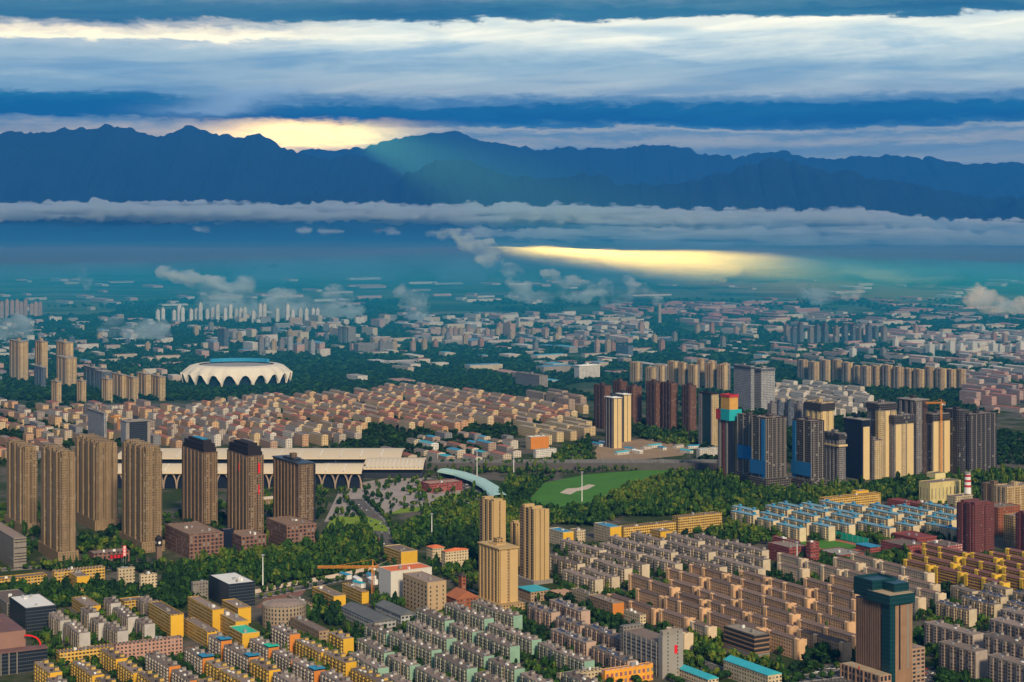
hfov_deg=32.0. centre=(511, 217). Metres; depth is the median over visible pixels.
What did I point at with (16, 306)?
apartment tower
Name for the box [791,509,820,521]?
apartment block
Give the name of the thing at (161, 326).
apartment tower
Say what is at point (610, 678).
broadleaf tree
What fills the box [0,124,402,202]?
mountains
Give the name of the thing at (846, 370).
apartment tower
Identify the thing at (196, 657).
apartment block
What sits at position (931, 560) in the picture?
apartment block
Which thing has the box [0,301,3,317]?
apartment tower
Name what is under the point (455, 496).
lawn
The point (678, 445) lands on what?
site cabin
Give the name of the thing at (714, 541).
apartment block
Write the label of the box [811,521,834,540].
apartment block
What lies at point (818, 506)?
apartment block
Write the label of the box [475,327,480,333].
apartment tower
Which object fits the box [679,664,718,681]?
shed
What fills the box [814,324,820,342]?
apartment tower
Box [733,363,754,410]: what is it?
office block
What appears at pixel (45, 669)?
apartment block
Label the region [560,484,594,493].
path
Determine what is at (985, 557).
apartment block
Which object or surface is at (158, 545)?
clock tower
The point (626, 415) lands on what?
apartment tower
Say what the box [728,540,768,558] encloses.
apartment block
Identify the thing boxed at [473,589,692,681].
road
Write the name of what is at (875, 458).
apartment tower
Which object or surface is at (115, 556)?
roof sign
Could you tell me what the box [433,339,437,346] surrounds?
apartment tower
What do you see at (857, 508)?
apartment block
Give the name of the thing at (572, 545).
apartment block
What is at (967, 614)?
apartment block
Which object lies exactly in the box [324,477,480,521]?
plaza
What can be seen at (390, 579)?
building
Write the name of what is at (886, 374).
apartment tower
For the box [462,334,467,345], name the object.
apartment tower
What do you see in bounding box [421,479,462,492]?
pavilion
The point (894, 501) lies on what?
workshop
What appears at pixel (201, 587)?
office block
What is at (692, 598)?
apartment block
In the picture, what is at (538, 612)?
apartment block
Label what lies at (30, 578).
school block
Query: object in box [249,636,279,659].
apartment block
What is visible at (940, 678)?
broadleaf tree
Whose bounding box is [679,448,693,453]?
site cabin
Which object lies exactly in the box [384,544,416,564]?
building
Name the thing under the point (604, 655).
apartment block
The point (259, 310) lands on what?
apartment tower
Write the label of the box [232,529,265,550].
podium block
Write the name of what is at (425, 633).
apartment block
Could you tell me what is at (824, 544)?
sports field
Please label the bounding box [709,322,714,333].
apartment tower
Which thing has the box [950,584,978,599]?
apartment block
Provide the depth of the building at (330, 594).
1839.11 m
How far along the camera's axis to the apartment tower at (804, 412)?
3384.78 m
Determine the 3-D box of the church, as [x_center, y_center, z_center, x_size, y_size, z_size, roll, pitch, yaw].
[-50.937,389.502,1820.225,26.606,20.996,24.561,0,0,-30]
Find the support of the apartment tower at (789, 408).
on the ground at (606, 271)
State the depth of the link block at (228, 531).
2132.37 m
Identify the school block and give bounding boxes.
[0,572,46,584]
[52,565,104,581]
[69,570,88,583]
[72,596,100,612]
[119,596,139,612]
[619,520,675,537]
[650,527,672,538]
[672,511,721,533]
[768,540,805,560]
[772,535,800,542]
[855,542,880,552]
[881,538,923,553]
[892,530,936,542]
[927,539,962,550]
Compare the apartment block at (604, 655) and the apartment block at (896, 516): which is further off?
the apartment block at (896, 516)
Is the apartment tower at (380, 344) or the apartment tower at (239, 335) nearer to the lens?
the apartment tower at (380, 344)
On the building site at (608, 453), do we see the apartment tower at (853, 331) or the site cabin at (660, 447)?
the site cabin at (660, 447)
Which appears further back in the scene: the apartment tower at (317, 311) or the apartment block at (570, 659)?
the apartment tower at (317, 311)
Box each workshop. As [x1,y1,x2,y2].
[887,498,917,506]
[909,500,937,507]
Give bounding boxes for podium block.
[165,521,223,558]
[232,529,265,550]
[266,515,316,544]
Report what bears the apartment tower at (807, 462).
on the ground at (606, 271)
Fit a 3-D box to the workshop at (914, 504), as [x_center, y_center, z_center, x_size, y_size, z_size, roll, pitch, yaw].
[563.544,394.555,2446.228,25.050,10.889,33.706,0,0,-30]
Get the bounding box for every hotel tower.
[182,435,217,525]
[227,439,263,532]
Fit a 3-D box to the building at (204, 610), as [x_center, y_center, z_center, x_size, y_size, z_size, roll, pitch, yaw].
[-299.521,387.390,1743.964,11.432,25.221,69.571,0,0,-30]
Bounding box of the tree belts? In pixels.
[0,297,1023,464]
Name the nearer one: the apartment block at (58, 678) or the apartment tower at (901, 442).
the apartment block at (58, 678)
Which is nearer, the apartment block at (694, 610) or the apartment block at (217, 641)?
the apartment block at (217, 641)
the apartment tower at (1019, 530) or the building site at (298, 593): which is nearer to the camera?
the building site at (298, 593)
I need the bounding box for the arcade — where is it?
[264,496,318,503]
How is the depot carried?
on the ground at (606, 271)
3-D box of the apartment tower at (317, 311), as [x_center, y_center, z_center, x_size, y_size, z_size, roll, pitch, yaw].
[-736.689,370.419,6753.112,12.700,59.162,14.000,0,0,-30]
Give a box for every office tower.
[272,452,315,521]
[698,388,718,446]
[840,573,924,681]
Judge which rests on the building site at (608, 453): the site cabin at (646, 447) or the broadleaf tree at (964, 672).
the site cabin at (646, 447)
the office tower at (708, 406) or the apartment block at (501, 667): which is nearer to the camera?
the apartment block at (501, 667)
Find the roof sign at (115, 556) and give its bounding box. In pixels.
[110,554,122,558]
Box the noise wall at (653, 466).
[426,463,717,469]
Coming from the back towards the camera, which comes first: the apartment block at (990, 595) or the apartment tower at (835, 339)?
the apartment tower at (835, 339)
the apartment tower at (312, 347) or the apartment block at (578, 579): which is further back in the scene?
the apartment tower at (312, 347)
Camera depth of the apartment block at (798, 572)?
1960.03 m
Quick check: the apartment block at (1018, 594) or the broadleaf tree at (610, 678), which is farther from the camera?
the apartment block at (1018, 594)
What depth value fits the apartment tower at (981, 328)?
6022.23 m
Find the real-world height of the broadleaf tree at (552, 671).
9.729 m
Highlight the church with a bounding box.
[446,587,478,608]
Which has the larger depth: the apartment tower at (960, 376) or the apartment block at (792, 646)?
the apartment tower at (960, 376)
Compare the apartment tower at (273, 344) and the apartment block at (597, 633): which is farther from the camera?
the apartment tower at (273, 344)
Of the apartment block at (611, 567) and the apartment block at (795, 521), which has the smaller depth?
the apartment block at (611, 567)
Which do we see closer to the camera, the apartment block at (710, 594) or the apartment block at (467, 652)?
the apartment block at (467, 652)
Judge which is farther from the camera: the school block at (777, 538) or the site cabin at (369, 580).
the school block at (777, 538)
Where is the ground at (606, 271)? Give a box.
[0,241,1023,681]
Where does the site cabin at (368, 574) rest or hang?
on the ground at (606, 271)
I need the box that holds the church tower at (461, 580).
[458,571,465,589]
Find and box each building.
[148,601,183,635]
[184,617,218,647]
[188,595,223,631]
[220,608,247,635]
[222,598,250,622]
[229,624,259,647]
[287,594,311,609]
[312,585,345,606]
[342,583,368,603]
[379,562,431,596]
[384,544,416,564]
[427,544,444,561]
[441,548,467,566]
[549,527,573,544]
[570,527,584,541]
[571,587,596,602]
[589,593,623,617]
[594,522,620,541]
[624,608,645,625]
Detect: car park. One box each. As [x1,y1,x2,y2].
[422,478,476,489]
[811,664,853,681]
[925,666,938,681]
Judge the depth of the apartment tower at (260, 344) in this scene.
5117.18 m
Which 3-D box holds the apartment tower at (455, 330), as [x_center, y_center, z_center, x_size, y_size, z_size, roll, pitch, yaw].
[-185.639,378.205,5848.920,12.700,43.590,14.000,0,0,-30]
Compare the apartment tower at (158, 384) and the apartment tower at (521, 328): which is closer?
the apartment tower at (158, 384)
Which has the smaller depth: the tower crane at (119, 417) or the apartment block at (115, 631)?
the apartment block at (115, 631)
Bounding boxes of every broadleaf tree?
[66,675,75,681]
[109,670,115,675]
[199,673,206,678]
[444,671,451,676]
[539,670,547,677]
[544,673,552,678]
[548,668,556,676]
[605,676,613,681]
[631,674,640,679]
[634,677,641,681]
[673,676,681,681]
[716,671,724,680]
[724,670,731,678]
[779,668,790,681]
[789,675,797,680]
[792,672,803,676]
[809,673,815,681]
[818,671,825,679]
[827,670,834,678]
[934,674,946,680]
[936,666,947,674]
[937,675,946,681]
[942,670,952,678]
[950,678,959,681]
[955,672,962,680]
[960,669,970,675]
[961,675,971,681]
[972,678,981,681]
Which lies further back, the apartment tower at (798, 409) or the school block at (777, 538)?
the apartment tower at (798, 409)
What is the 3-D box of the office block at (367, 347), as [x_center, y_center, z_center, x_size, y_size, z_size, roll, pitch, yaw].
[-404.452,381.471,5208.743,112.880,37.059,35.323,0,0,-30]
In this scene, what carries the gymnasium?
on the ground at (606, 271)
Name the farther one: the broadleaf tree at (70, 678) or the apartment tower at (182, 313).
the apartment tower at (182, 313)
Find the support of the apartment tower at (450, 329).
on the ground at (606, 271)
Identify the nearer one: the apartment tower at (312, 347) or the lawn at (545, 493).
the lawn at (545, 493)
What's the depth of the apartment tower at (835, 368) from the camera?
4272.80 m
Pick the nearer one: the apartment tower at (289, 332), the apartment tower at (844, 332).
the apartment tower at (844, 332)
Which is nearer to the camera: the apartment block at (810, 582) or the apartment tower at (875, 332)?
the apartment block at (810, 582)
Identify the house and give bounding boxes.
[117,566,134,584]
[139,571,156,588]
[723,623,769,656]
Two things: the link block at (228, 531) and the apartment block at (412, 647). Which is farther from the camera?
the link block at (228, 531)
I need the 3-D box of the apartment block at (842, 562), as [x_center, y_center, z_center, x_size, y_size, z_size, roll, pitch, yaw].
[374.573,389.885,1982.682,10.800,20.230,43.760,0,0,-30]
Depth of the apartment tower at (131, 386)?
3861.39 m
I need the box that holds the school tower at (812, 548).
[806,540,818,560]
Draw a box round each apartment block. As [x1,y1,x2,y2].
[34,659,61,681]
[47,675,66,681]
[48,610,70,640]
[63,619,89,646]
[70,658,103,681]
[80,605,98,629]
[90,615,107,639]
[95,674,115,681]
[99,646,127,677]
[103,595,120,621]
[104,620,127,643]
[112,605,137,633]
[117,659,143,681]
[135,616,154,638]
[137,595,157,615]
[137,669,165,681]
[145,650,180,681]
[171,667,199,681]
[184,645,214,673]
[197,676,219,681]
[205,658,228,680]
[208,632,232,660]
[219,666,256,681]
[224,641,260,672]
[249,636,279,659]
[249,656,280,681]
[271,623,299,654]
[272,648,300,670]
[273,669,308,681]
[292,657,325,681]
[295,637,330,664]
[320,668,353,681]
[323,649,356,676]
[328,629,353,656]
[348,650,388,675]
[350,665,391,681]
[357,636,394,665]
[364,622,393,644]
[382,671,411,681]
[387,652,420,681]
[389,630,441,668]
[406,619,456,654]
[415,664,457,681]
[416,606,453,632]
[434,650,477,681]
[445,601,493,631]
[449,620,481,645]
[452,639,493,669]
[471,598,522,629]
[474,670,505,681]
[476,630,519,662]
[488,621,541,654]
[488,656,524,681]
[520,670,553,681]
[527,602,559,630]
[537,640,594,669]
[549,552,584,575]
[549,597,589,623]
[550,626,595,658]
[556,614,587,636]
[560,537,606,558]
[562,567,602,593]
[564,669,599,681]
[568,550,597,567]
[580,565,619,589]
[584,622,619,650]
[591,644,637,667]
[593,557,631,584]
[599,541,644,561]
[600,551,649,577]
[607,593,660,624]
[608,534,642,550]
[628,573,679,597]
[631,530,667,548]
[636,587,666,607]
[639,542,677,561]
[642,553,682,575]
[659,608,695,630]
[664,595,710,621]
[666,531,704,547]
[666,539,715,561]
[666,567,707,588]
[666,626,693,651]
[669,578,702,595]
[675,553,726,571]
[676,591,708,606]
[689,563,729,580]
[690,620,716,638]
[694,532,730,549]
[697,588,737,606]
[700,543,740,558]
[707,577,741,598]
[707,599,750,621]
[707,610,767,631]
[713,554,765,575]
[727,574,771,594]
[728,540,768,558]
[731,508,759,526]
[732,504,758,514]
[738,551,769,570]
[738,587,796,611]
[738,598,800,625]
[739,570,773,583]
[748,612,798,635]
[757,515,779,529]
[759,510,787,521]
[765,503,792,516]
[766,628,806,659]
[768,577,813,597]
[768,586,814,608]
[776,521,805,541]
[777,552,808,567]
[777,562,809,581]
[778,501,804,510]
[783,516,811,535]
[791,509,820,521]
[791,605,855,633]
[797,618,855,648]
[797,628,851,661]
[801,501,829,509]
[803,505,831,518]
[803,577,857,597]
[805,560,844,580]
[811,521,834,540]
[813,600,855,621]
[814,587,855,610]
[818,516,854,534]
[819,499,844,509]
[828,506,862,520]
[830,574,853,588]
[831,511,860,529]
[833,556,865,571]
[844,568,867,578]
[845,501,867,513]
[850,553,881,568]
[857,520,895,538]
[863,512,893,526]
[863,566,908,580]
[866,506,903,524]
[869,502,898,511]
[879,560,934,582]
[895,520,919,531]
[896,503,933,514]
[897,509,924,520]
[902,516,925,531]
[903,558,935,572]
[904,577,940,591]
[908,552,960,569]
[909,584,945,608]
[912,595,925,615]
[922,501,956,514]
[922,542,969,556]
[923,548,963,564]
[924,521,956,540]
[924,619,983,653]
[925,513,956,526]
[932,510,956,519]
[934,565,966,585]
[935,599,976,626]
[939,639,987,680]
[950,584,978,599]
[958,565,1001,579]
[961,593,1001,621]
[962,556,1005,573]
[964,572,1009,590]
[970,551,1002,563]
[978,589,1007,608]
[981,480,1003,502]
[983,581,1012,600]
[983,631,1023,657]
[987,652,1023,681]
[989,551,1023,562]
[989,616,1023,639]
[994,481,1023,509]
[1000,559,1023,569]
[1000,606,1023,621]
[1002,566,1023,576]
[1002,573,1023,590]
[1003,513,1014,545]
[1003,604,1023,609]
[1005,547,1023,556]
[1007,599,1023,608]
[1013,589,1023,601]
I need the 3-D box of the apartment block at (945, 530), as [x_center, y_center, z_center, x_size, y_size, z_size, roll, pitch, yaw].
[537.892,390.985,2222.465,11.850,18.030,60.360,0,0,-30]
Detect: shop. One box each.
[556,667,602,681]
[601,661,652,681]
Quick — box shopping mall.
[0,613,47,675]
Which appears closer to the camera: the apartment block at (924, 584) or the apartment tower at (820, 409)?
the apartment block at (924, 584)
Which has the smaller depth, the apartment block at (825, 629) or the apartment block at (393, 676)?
the apartment block at (393, 676)
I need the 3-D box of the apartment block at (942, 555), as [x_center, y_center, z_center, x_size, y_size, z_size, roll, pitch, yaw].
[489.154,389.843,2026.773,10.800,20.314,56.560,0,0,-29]
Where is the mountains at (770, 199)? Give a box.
[0,157,1023,240]
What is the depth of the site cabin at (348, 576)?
1973.04 m
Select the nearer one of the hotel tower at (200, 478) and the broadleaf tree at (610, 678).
the broadleaf tree at (610, 678)
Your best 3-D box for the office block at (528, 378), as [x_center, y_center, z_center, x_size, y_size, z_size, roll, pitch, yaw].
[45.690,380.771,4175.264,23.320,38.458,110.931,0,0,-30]
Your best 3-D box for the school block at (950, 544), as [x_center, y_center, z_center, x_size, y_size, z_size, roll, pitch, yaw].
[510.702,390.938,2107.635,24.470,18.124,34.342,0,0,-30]
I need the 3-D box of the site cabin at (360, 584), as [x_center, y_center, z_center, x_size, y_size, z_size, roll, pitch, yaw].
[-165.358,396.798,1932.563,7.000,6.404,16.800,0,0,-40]
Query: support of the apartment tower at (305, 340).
on the ground at (606, 271)
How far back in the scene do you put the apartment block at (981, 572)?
1930.02 m
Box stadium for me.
[180,358,291,386]
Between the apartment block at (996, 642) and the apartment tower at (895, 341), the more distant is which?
the apartment tower at (895, 341)
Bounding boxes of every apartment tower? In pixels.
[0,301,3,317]
[4,299,8,317]
[4,439,39,533]
[9,338,28,379]
[10,300,13,314]
[15,299,18,315]
[19,301,22,315]
[23,298,27,317]
[24,327,28,334]
[29,303,33,314]
[33,301,37,315]
[34,338,47,378]
[34,363,46,386]
[38,302,41,315]
[38,443,78,561]
[51,378,61,402]
[56,339,73,355]
[56,354,76,385]
[68,335,74,341]
[75,433,119,530]
[76,377,85,401]
[83,364,100,386]
[96,368,111,389]
[101,375,112,401]
[111,371,125,398]
[119,438,164,552]
[126,373,138,401]
[136,370,150,395]
[145,341,149,350]
[151,372,165,400]
[156,309,159,320]
[159,322,163,331]
[161,307,164,319]
[172,309,175,319]
[177,304,180,320]
[180,307,184,321]
[189,308,192,320]
[193,325,198,334]
[194,308,197,319]
[198,302,202,320]
[205,308,208,319]
[208,321,213,330]
[210,307,214,319]
[215,304,219,322]
[223,307,226,320]
[228,304,231,318]
[234,309,237,319]
[236,331,241,341]
[238,307,242,317]
[243,307,246,320]
[251,310,255,322]
[258,303,261,318]
[258,335,263,354]
[262,303,266,316]
[264,336,269,346]
[271,325,277,334]
[271,339,276,349]
[275,308,278,321]
[278,337,284,347]
[285,303,289,319]
[286,329,293,336]
[287,335,292,351]
[290,309,294,316]
[295,337,301,343]
[298,308,301,316]
[302,337,307,350]
[304,308,307,320]
[304,326,310,331]
[309,340,314,354]
[315,307,319,314]
[323,332,328,339]
[378,339,383,350]
[391,339,396,349]
[410,339,415,350]
[421,338,426,349]
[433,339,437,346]
[441,327,445,335]
[444,331,449,339]
[448,326,452,335]
[453,326,457,335]
[458,327,462,335]
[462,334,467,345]
[466,325,470,331]
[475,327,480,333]
[477,537,524,609]
[478,337,483,346]
[479,494,505,541]
[484,328,489,334]
[495,327,499,335]
[497,322,502,333]
[503,322,514,338]
[509,330,513,338]
[510,520,519,565]
[517,337,523,343]
[518,503,552,584]
[519,326,524,331]
[530,328,535,334]
[532,341,537,350]
[543,327,548,338]
[556,326,561,335]
[572,339,577,345]
[594,338,599,352]
[594,382,610,428]
[604,393,621,448]
[605,339,610,351]
[611,341,615,351]
[613,378,626,392]
[616,390,630,441]
[626,383,641,423]
[630,361,642,381]
[638,321,643,332]
[645,366,658,388]
[646,379,660,426]
[652,334,656,342]
[655,365,666,381]
[659,339,664,350]
[661,380,677,429]
[667,360,678,382]
[672,331,676,341]
[678,361,687,385]
[680,343,685,350]
[682,383,695,434]
[688,364,699,387]
[695,324,699,334]
[697,358,705,387]
[705,362,717,387]
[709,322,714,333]
[716,393,741,475]
[717,364,729,390]
[720,335,725,347]
[721,362,730,383]
[733,326,738,334]
[733,412,754,481]
[740,323,746,332]
[748,413,790,485]
[767,400,776,414]
[775,400,783,415]
[783,324,789,342]
[784,399,793,426]
[789,416,828,487]
[790,326,796,345]
[794,401,802,417]
[797,322,803,341]
[797,359,807,378]
[803,402,805,417]
[804,398,834,430]
[807,326,813,343]
[808,361,818,380]
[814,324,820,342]
[819,359,829,381]
[822,322,827,343]
[824,429,847,482]
[831,359,841,381]
[832,336,837,342]
[833,325,839,340]
[841,324,847,341]
[841,361,852,382]
[843,414,870,479]
[849,346,856,356]
[850,323,856,340]
[852,365,859,383]
[857,326,862,341]
[860,365,870,386]
[865,323,871,342]
[866,399,896,476]
[870,436,881,478]
[871,365,880,385]
[872,326,878,340]
[880,347,886,355]
[881,326,886,341]
[881,364,892,387]
[889,411,914,477]
[892,366,903,387]
[893,336,898,346]
[897,394,929,473]
[904,367,913,387]
[913,324,917,332]
[913,368,923,388]
[923,366,934,390]
[925,342,934,355]
[926,409,949,472]
[935,367,946,390]
[936,344,944,351]
[944,406,969,473]
[946,340,954,354]
[947,368,955,388]
[956,343,964,350]
[956,368,965,391]
[956,498,993,551]
[966,410,996,471]
[968,341,976,349]
[969,325,976,332]
[979,325,984,332]
[989,342,997,351]
[991,332,996,341]
[998,344,1004,351]
[1002,333,1007,342]
[1006,344,1014,352]
[1015,510,1023,550]
[1016,341,1023,351]
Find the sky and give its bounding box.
[0,0,1023,164]
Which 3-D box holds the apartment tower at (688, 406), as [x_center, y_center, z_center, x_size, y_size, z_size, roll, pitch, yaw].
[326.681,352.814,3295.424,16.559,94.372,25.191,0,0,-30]
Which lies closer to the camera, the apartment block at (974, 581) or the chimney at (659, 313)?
the apartment block at (974, 581)
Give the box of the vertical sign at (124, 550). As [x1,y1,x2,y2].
[123,546,125,562]
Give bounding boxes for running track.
[806,537,859,550]
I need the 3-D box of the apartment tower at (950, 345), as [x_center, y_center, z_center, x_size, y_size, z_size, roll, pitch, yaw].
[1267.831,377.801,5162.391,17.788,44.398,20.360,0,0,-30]
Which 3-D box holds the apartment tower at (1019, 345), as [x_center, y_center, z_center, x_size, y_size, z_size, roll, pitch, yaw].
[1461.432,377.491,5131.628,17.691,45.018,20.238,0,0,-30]
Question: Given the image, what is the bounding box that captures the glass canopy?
[437,468,505,495]
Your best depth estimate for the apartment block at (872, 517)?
2270.55 m
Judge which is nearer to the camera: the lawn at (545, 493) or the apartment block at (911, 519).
the apartment block at (911, 519)
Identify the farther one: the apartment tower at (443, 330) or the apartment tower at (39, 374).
the apartment tower at (443, 330)
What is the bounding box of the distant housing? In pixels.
[0,347,1023,463]
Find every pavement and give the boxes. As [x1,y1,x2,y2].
[4,564,165,570]
[255,561,385,594]
[262,564,396,597]
[362,498,394,544]
[694,631,988,675]
[698,654,933,681]
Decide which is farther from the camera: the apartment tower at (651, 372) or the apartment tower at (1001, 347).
the apartment tower at (1001, 347)
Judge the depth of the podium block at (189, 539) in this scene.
2106.56 m
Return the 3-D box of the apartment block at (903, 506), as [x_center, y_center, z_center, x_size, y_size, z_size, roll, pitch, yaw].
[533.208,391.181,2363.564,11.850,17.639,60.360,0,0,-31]
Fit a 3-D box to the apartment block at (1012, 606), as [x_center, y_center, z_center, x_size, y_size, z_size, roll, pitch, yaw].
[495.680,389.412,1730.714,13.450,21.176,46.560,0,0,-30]
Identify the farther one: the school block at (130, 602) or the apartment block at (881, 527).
the apartment block at (881, 527)
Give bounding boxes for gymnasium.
[819,547,863,556]
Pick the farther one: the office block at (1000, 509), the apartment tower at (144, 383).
the apartment tower at (144, 383)
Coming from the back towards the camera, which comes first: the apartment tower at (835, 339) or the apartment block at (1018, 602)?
the apartment tower at (835, 339)
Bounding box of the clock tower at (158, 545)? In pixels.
[155,534,162,566]
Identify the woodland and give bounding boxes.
[0,418,1023,681]
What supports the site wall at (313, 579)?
on the ground at (606, 271)
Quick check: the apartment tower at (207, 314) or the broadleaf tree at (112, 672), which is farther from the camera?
the apartment tower at (207, 314)
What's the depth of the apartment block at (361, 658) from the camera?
1529.26 m
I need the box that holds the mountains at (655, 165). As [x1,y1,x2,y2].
[298,130,1023,198]
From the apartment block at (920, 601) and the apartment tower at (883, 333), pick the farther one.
the apartment tower at (883, 333)
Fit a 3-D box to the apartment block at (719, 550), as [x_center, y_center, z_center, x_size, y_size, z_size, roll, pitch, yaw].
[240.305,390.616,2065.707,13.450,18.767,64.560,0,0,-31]
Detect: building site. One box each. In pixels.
[257,590,304,607]
[592,438,694,458]
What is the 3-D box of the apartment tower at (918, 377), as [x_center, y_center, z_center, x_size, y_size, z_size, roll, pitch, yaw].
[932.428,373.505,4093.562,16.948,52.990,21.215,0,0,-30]
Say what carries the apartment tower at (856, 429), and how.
on the ground at (606, 271)
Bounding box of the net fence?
[835,530,868,542]
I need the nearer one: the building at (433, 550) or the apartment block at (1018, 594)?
the apartment block at (1018, 594)
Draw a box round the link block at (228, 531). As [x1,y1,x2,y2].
[220,527,233,547]
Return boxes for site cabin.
[339,571,351,579]
[353,575,361,580]
[353,580,365,587]
[366,572,375,578]
[368,576,377,584]
[591,441,602,446]
[614,450,628,454]
[624,446,635,450]
[632,449,642,453]
[640,445,651,449]
[648,443,661,447]
[657,445,666,449]
[673,444,683,447]
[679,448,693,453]
[686,444,701,448]
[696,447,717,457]
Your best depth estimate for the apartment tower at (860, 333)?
5546.14 m
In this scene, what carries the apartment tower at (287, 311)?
on the ground at (606, 271)
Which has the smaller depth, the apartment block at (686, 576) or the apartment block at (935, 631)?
the apartment block at (935, 631)
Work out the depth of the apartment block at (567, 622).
1689.75 m
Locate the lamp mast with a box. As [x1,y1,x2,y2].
[261,554,264,584]
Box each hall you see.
[118,463,365,488]
[262,598,305,627]
[341,602,395,627]
[363,458,426,477]
[375,600,415,623]
[518,584,549,601]
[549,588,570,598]
[919,478,960,503]
[927,471,944,478]
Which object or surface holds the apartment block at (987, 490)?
on the ground at (606, 271)
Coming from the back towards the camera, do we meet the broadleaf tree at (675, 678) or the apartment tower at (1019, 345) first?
the apartment tower at (1019, 345)
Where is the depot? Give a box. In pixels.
[526,434,548,448]
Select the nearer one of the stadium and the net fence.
the net fence
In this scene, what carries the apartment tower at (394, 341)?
on the ground at (606, 271)
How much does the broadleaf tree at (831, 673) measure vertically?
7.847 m
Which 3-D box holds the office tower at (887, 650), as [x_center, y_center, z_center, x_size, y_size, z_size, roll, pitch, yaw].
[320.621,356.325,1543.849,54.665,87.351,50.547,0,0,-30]
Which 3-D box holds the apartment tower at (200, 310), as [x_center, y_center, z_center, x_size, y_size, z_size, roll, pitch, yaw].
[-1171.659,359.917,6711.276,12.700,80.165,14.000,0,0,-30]
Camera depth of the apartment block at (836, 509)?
2324.88 m
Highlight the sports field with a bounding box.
[800,538,855,548]
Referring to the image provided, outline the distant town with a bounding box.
[0,277,1023,381]
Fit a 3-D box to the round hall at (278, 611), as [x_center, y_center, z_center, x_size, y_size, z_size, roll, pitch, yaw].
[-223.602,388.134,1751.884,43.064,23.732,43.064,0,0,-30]
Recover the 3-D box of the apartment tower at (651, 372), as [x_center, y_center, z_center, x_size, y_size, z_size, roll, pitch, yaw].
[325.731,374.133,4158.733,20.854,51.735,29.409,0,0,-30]
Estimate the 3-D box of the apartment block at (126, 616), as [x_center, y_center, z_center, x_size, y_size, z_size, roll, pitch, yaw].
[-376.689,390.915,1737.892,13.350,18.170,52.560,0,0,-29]
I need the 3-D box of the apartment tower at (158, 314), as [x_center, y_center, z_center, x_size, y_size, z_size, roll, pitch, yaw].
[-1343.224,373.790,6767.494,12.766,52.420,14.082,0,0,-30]
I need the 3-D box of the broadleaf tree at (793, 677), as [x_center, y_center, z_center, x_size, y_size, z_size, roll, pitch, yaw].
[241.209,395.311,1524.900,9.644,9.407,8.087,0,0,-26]
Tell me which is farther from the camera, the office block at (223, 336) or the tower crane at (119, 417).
the office block at (223, 336)
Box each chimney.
[658,304,660,322]
[964,472,970,493]
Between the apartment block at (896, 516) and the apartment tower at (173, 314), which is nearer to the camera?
the apartment block at (896, 516)
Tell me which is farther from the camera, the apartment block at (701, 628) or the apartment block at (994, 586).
the apartment block at (994, 586)
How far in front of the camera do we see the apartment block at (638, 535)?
2129.49 m
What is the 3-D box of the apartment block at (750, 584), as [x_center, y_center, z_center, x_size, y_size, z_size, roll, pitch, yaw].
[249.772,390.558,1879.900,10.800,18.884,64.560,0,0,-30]
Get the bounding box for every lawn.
[327,515,382,528]
[373,524,389,531]
[392,506,431,513]
[435,492,482,499]
[530,470,675,507]
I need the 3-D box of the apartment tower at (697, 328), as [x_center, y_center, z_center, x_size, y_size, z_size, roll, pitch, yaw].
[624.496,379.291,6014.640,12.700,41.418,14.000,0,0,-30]
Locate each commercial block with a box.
[0,522,26,569]
[89,548,129,563]
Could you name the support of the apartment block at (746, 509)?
on the ground at (606, 271)
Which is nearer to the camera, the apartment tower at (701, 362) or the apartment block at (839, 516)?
the apartment block at (839, 516)
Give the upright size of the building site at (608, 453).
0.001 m
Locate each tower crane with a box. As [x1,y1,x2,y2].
[111,414,121,429]
[319,559,378,593]
[926,399,945,471]
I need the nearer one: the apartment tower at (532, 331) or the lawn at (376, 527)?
the lawn at (376, 527)
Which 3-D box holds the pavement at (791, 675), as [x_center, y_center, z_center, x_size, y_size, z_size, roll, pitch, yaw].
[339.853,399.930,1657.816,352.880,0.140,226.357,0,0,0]
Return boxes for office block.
[0,589,25,615]
[9,593,55,631]
[56,643,112,663]
[87,406,107,438]
[113,635,182,658]
[120,416,150,446]
[191,580,207,599]
[209,572,254,605]
[218,328,228,345]
[290,616,329,642]
[338,324,355,342]
[353,342,392,351]
[403,571,445,611]
[515,371,547,386]
[574,362,599,378]
[616,343,632,354]
[620,622,682,678]
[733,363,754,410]
[754,366,775,409]
[819,491,880,505]
[852,489,868,493]
[994,502,1020,535]
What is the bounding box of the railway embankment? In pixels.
[426,459,717,462]
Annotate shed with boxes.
[533,447,555,457]
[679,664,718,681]
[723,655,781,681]
[947,493,972,506]
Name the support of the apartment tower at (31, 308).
on the ground at (606, 271)
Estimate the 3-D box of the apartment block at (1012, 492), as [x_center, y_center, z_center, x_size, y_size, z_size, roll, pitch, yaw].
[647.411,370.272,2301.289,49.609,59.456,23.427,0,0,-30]
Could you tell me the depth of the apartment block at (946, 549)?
2061.38 m
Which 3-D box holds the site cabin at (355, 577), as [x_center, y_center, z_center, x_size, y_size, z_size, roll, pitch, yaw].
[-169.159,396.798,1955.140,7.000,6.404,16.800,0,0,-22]
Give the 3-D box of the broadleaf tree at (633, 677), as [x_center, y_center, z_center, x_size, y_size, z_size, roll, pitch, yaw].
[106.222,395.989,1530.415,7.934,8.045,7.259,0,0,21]
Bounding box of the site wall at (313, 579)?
[255,565,375,592]
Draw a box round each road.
[1,563,165,570]
[256,562,393,597]
[350,499,393,549]
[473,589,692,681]
[701,632,988,681]

